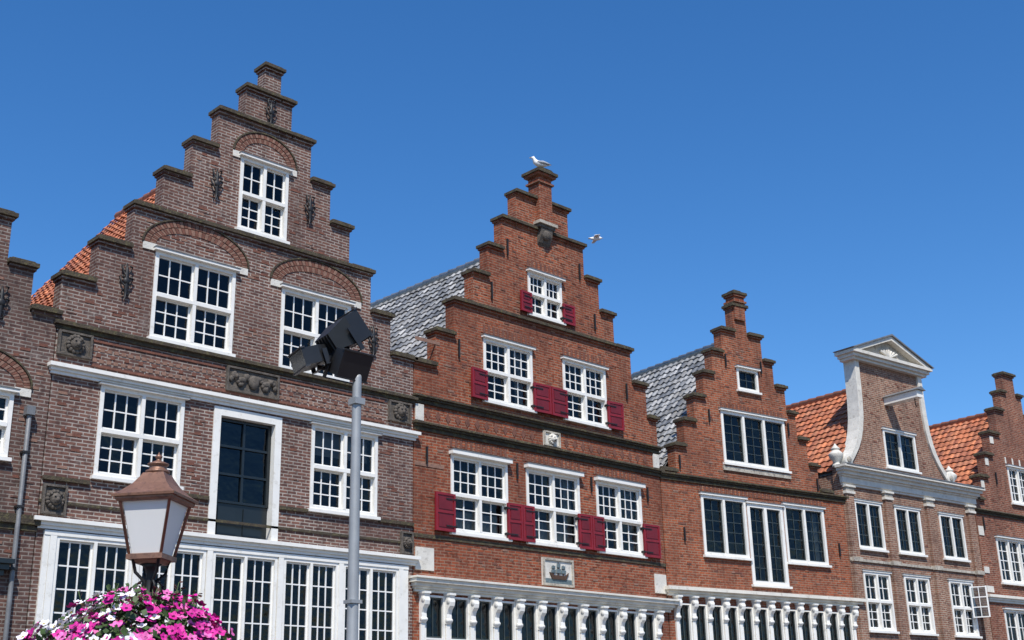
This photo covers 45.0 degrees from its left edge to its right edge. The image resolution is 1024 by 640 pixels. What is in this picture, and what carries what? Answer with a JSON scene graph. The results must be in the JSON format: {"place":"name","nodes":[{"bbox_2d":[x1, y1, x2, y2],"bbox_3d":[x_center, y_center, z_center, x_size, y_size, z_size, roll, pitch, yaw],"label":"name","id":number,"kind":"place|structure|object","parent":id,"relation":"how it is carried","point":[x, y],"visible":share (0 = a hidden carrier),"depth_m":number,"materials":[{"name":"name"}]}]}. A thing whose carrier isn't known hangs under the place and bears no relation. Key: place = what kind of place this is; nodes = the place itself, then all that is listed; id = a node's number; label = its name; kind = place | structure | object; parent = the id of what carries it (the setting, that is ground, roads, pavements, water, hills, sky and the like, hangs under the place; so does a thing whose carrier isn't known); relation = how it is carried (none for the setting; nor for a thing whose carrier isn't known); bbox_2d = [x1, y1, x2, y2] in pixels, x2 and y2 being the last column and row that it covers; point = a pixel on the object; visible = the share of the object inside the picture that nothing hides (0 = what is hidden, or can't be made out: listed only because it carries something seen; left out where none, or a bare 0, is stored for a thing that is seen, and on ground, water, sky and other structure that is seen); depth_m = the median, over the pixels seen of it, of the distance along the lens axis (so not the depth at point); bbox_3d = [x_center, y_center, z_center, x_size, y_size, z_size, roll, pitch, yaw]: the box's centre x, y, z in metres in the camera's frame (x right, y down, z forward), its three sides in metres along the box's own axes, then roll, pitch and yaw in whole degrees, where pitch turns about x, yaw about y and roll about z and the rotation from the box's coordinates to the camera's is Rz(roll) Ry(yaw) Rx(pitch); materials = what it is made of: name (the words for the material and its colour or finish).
{"place":"outdoors","nodes":[
{"label":"outdoors","id":0,"kind":"place"},
{"bbox_2d":[0,218,55,639],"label":"walls","id":1,"kind":"structure","parent":0,"point":[21,325],"depth_m":20.66,"materials":[{"name":"brick"}]},
{"bbox_2d":[0,398,4,433],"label":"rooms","id":2,"kind":"object","parent":1,"relation":"attached to","point":[2,402],"visible":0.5,"depth_m":20.82,"materials":[{"name":"black glass"}]},
{"bbox_2d":[0,285,9,318],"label":"wall anchors","id":3,"kind":"structure","parent":1,"relation":"attached to","point":[2,300],"depth_m":20.77,"materials":[{"name":"metal"}]},
{"bbox_2d":[0,385,20,461],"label":"windows","id":4,"kind":"structure","parent":1,"relation":"attached to","point":[7,393],"depth_m":20.38,"materials":[{"name":"white paint"}]},
{"bbox_2d":[0,208,63,639],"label":"trim","id":5,"kind":"structure","parent":1,"relation":"attached to","point":[17,522],"depth_m":20.46,"materials":[{"name":"stone"}]},
{"bbox_2d":[0,0,1023,425],"label":"sky","id":6,"kind":"structure","parent":0,"point":[853,169],"materials":[{"name":"blue"}]},
{"bbox_2d":[390,194,669,639],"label":"walls","id":7,"kind":"structure","parent":0,"point":[440,380],"depth_m":29.42,"materials":[{"name":"red brick"}]},
{"bbox_2d":[370,263,479,358],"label":"roof slope","id":8,"kind":"structure","parent":7,"relation":"attached to","point":[403,335],"depth_m":32.21,"materials":[{"name":"grey tile"}]},
{"bbox_2d":[370,258,479,306],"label":"ridge tiles","id":9,"kind":"object","parent":7,"relation":"attached to","point":[439,277],"visible":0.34,"depth_m":33.90,"materials":[{"name":"grey tile"}]},
{"bbox_2d":[425,238,648,552],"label":"wall anchors","id":10,"kind":"structure","parent":7,"relation":"attached to","point":[532,406],"depth_m":29.94,"materials":[{"name":"metal"}]},
{"bbox_2d":[425,267,661,639],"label":"windows","id":11,"kind":"structure","parent":7,"relation":"attached to","point":[518,522],"depth_m":28.98,"materials":[{"name":"white paint"}]},
{"bbox_2d":[408,166,680,639],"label":"trim","id":12,"kind":"structure","parent":7,"relation":"attached to","point":[555,571],"depth_m":28.90,"materials":[{"name":"paint"}]},
{"bbox_2d":[530,156,550,166],"bbox_3d":[0.729,-3.999,31.725,0.592,0.414,0.240,3,-19,-13],"label":"seagull","id":13,"kind":"object","parent":12,"relation":"on","point":[537,163],"visible":0.79,"depth_m":31.67,"materials":[{"name":"white"}]},
{"bbox_2d":[454,278,636,551],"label":"window panes","id":14,"kind":"object","parent":7,"relation":"attached to","point":[469,515],"visible":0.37,"depth_m":29.95,"materials":[{"name":"glass"}]},
{"bbox_2d":[588,234,601,242],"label":"seagull","id":15,"kind":"object","parent":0,"point":[596,237],"visible":1,"depth_m":57.88,"materials":[{"name":"white"}]},
{"label":"ground","id":16,"kind":"structure","parent":0,"visible":0},
{"bbox_2d":[111,452,198,626],"bbox_3d":[-2.969,3.030,9.905,0.548,4.020,0.548,-4,-19,7],"label":"street lantern","id":17,"kind":"object","parent":16,"relation":"on","point":[156,500],"visible":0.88,"depth_m":10.21,"materials":[{"name":"white glass"}]},
{"bbox_2d":[16,581,240,639],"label":"hanging flower basket","id":18,"kind":"object","parent":17,"relation":"attached to","point":[203,625],"visible":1,"depth_m":9.69,"materials":[{"name":"plant"}]},
{"bbox_2d":[25,69,412,639],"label":"walls","id":19,"kind":"structure","parent":16,"relation":"on","point":[257,306],"depth_m":24.13,"materials":[{"name":"brown brick"}]},
{"bbox_2d":[30,194,154,306],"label":"roof slope","id":20,"kind":"structure","parent":19,"relation":"attached to","point":[85,252],"depth_m":27.59,"materials":[{"name":"orange tile"}]},
{"bbox_2d":[114,169,183,218],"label":"ridge tiles","id":21,"kind":"object","parent":19,"relation":"attached to","point":[143,198],"visible":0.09,"depth_m":29.26,"materials":[{"name":"orange tile"}]},
{"bbox_2d":[33,151,408,639],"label":"windows","id":22,"kind":"structure","parent":19,"relation":"attached to","point":[244,486],"depth_m":23.43,"materials":[{"name":"white paint"}]},
{"bbox_2d":[52,164,390,639],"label":"window panes","id":23,"kind":"object","parent":19,"relation":"attached to","point":[107,420],"visible":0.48,"depth_m":24.23,"materials":[{"name":"glass"}]},
{"bbox_2d":[34,61,420,565],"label":"trim","id":24,"kind":"structure","parent":19,"relation":"attached to","point":[75,340],"depth_m":23.88,"materials":[{"name":"white paint"}]},
{"bbox_2d":[119,98,378,354],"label":"wall anchors","id":25,"kind":"structure","parent":19,"relation":"attached to","point":[127,273],"depth_m":25.78,"materials":[{"name":"metal"}]},
{"bbox_2d":[287,307,375,639],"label":"floodlight pole","id":26,"kind":"object","parent":16,"relation":"on","point":[331,351],"visible":1,"depth_m":15.30,"materials":[{"name":"metal"}]},
{"bbox_2d":[647,308,857,639],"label":"walls","id":27,"kind":"structure","parent":16,"relation":"on","point":[699,572],"depth_m":33.70,"materials":[{"name":"orange brick"}]},
{"bbox_2d":[632,354,704,465],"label":"roof slope","id":28,"kind":"structure","parent":27,"relation":"attached to","point":[665,393],"depth_m":35.63,"materials":[{"name":"grey tile"}]},
{"bbox_2d":[631,343,713,379],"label":"ridge tiles","id":29,"kind":"object","parent":27,"relation":"attached to","point":[695,352],"visible":0.36,"depth_m":37.18,"materials":[{"name":"grey tile"}]},
{"bbox_2d":[678,354,840,555],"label":"wall anchors","id":30,"kind":"structure","parent":27,"relation":"attached to","point":[817,484],"depth_m":34.58,"materials":[{"name":"metal"}]},
{"bbox_2d":[703,373,821,580],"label":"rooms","id":31,"kind":"object","parent":27,"relation":"attached to","point":[728,506],"visible":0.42,"depth_m":35.07,"materials":[{"name":"glass"}]},
{"bbox_2d":[659,289,866,639],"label":"trim","id":32,"kind":"structure","parent":27,"relation":"attached to","point":[734,299],"depth_m":33.52,"materials":[{"name":"paint"}]},
{"bbox_2d":[679,364,853,639],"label":"windows","id":33,"kind":"structure","parent":27,"relation":"attached to","point":[685,620],"depth_m":33.60,"materials":[{"name":"white paint"}]},
{"bbox_2d":[794,362,983,639],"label":"walls","id":34,"kind":"structure","parent":16,"relation":"on","point":[880,390],"depth_m":37.95,"materials":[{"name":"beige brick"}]},
{"bbox_2d":[786,389,845,409],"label":"ridge tiles","id":35,"kind":"object","parent":34,"relation":"attached to","point":[816,399],"visible":0.3,"depth_m":40.85,"materials":[{"name":"orange tile"}]},
{"bbox_2d":[790,394,847,472],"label":"roof slope","id":36,"kind":"structure","parent":34,"relation":"attached to","point":[821,444],"depth_m":38.92,"materials":[{"name":"orange tile"}]},
{"bbox_2d":[828,334,992,639],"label":"trim","id":37,"kind":"structure","parent":34,"relation":"attached to","point":[891,352],"depth_m":37.74,"materials":[{"name":"paint"}]},
{"bbox_2d":[856,434,972,632],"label":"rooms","id":38,"kind":"object","parent":34,"relation":"attached to","point":[893,446],"visible":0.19,"depth_m":37.75,"materials":[{"name":"black glass"}]},
{"bbox_2d":[854,426,990,638],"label":"windows","id":39,"kind":"structure","parent":34,"relation":"attached to","point":[917,604],"depth_m":37.29,"materials":[{"name":"white paint"}]},
{"bbox_2d":[940,376,1023,639],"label":"walls","id":40,"kind":"structure","parent":16,"relation":"on","point":[1008,423],"depth_m":41.20,"materials":[{"name":"brick"}]},
{"bbox_2d":[929,412,986,429],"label":"ridge tiles","id":41,"kind":"object","parent":40,"relation":"attached to","point":[961,420],"visible":0.21,"depth_m":44.51,"materials":[{"name":"orange tile"}]},
{"bbox_2d":[930,417,988,484],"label":"roof slope","id":42,"kind":"structure","parent":40,"relation":"attached to","point":[957,440],"depth_m":43.27,"materials":[{"name":"orange tile"}]},
{"bbox_2d":[982,472,997,529],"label":"wall anchors","id":43,"kind":"structure","parent":40,"relation":"attached to","point":[983,517],"depth_m":40.58,"materials":[{"name":"metal"}]},
{"bbox_2d":[969,371,1023,604],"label":"trim","id":44,"kind":"structure","parent":40,"relation":"attached to","point":[1005,598],"depth_m":40.84,"materials":[{"name":"stone"}]},
{"bbox_2d":[994,464,1023,639],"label":"windows","id":45,"kind":"structure","parent":40,"relation":"attached to","point":[1015,541],"depth_m":40.53,"materials":[{"name":"white paint"}]},
{"bbox_2d":[998,471,1023,639],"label":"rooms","id":46,"kind":"object","parent":40,"relation":"attached to","point":[1010,614],"visible":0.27,"depth_m":41.74,"materials":[{"name":"black glass"}]}
]}

